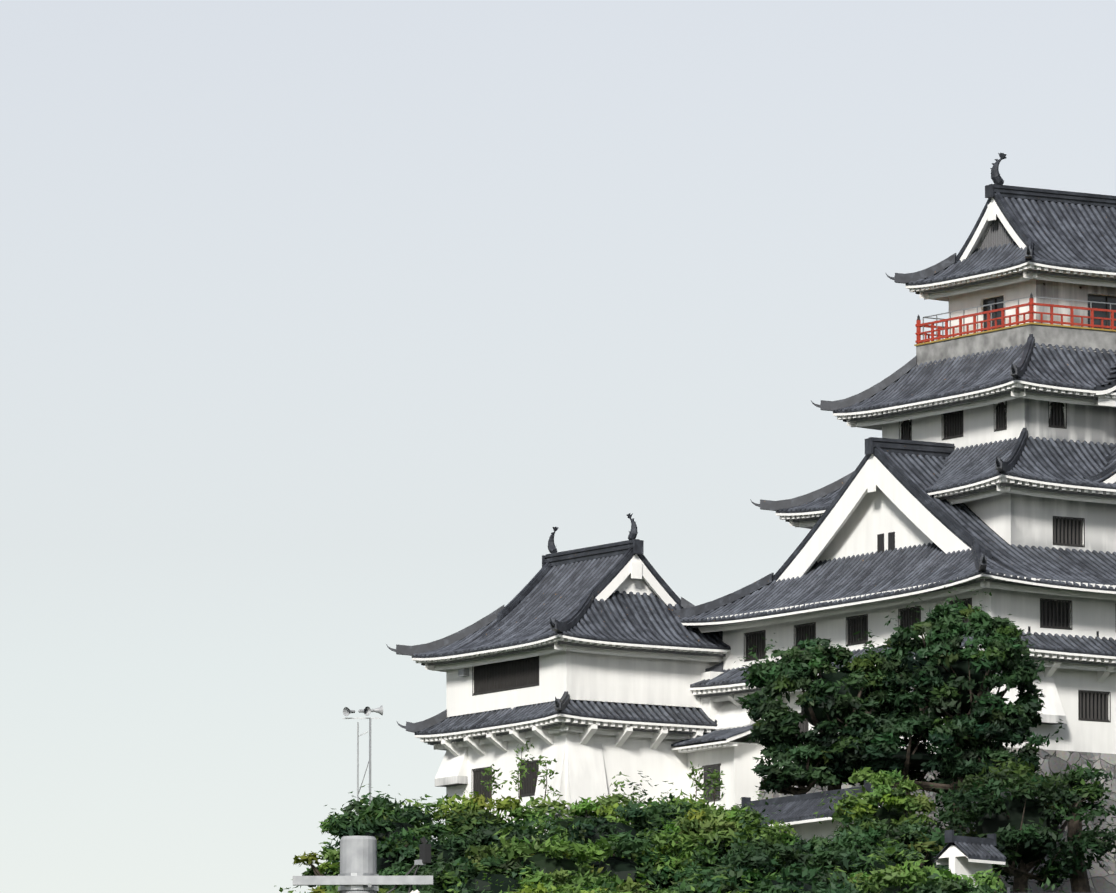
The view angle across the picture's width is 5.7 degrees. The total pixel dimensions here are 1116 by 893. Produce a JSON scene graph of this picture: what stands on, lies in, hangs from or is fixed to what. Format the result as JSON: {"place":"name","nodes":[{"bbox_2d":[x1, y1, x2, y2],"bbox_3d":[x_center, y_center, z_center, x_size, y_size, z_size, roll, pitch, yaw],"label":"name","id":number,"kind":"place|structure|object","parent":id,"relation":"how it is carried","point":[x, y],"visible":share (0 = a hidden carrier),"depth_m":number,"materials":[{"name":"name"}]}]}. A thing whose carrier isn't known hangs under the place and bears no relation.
{"place":"outdoors","nodes":[
{"label":"outdoors","id":0,"kind":"place"},
{"bbox_2d":[0,0,1115,892],"label":"sky","id":1,"kind":"structure","parent":0,"point":[321,321],"materials":[{"name":"white"}]},
{"bbox_3d":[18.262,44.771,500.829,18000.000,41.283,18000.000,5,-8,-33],"label":"ground","id":2,"kind":"structure","parent":0,"visible":0},
{"bbox_2d":[342,705,382,805],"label":"loudspeaker mast","id":3,"kind":"object","parent":2,"relation":"on","point":[366,711],"visible":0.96,"depth_m":460.33,"materials":[{"name":"silver metal"}]},
{"bbox_2d":[293,836,432,892],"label":"utility pole","id":4,"kind":"object","parent":2,"relation":"on","point":[358,865],"visible":1,"depth_m":69.91,"materials":[{"name":"metal"}]},
{"bbox_2d":[274,580,1115,892],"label":"tree","id":5,"kind":"object","parent":2,"relation":"on","point":[896,674],"depth_m":457.69,"materials":[{"name":"green plant"}]},
{"bbox_2d":[741,781,1009,892],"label":"garden walls","id":6,"kind":"structure","parent":2,"relation":"on","point":[964,855],"depth_m":465.26,"materials":[{"name":"tile"}]},
{"bbox_2d":[758,747,1115,892],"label":"stone bases","id":7,"kind":"object","parent":2,"relation":"on","point":[1102,880],"visible":0.02,"depth_m":489.30,"materials":[{"name":"grey stone"}]},
{"bbox_2d":[386,513,730,830],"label":"castle annex","id":8,"kind":"object","parent":7,"relation":"on","point":[586,667],"visible":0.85,"depth_m":504.54,"materials":[{"name":"paint"}]},
{"bbox_2d":[671,671,763,809],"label":"connecting building","id":9,"kind":"structure","parent":7,"relation":"on","point":[734,762],"depth_m":502.29,"materials":[{"name":"paint"}]},
{"bbox_2d":[670,153,1115,775],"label":"castle keep","id":10,"kind":"structure","parent":7,"relation":"on","point":[986,467],"depth_m":498.52,"materials":[{"name":"paint"}]}
]}

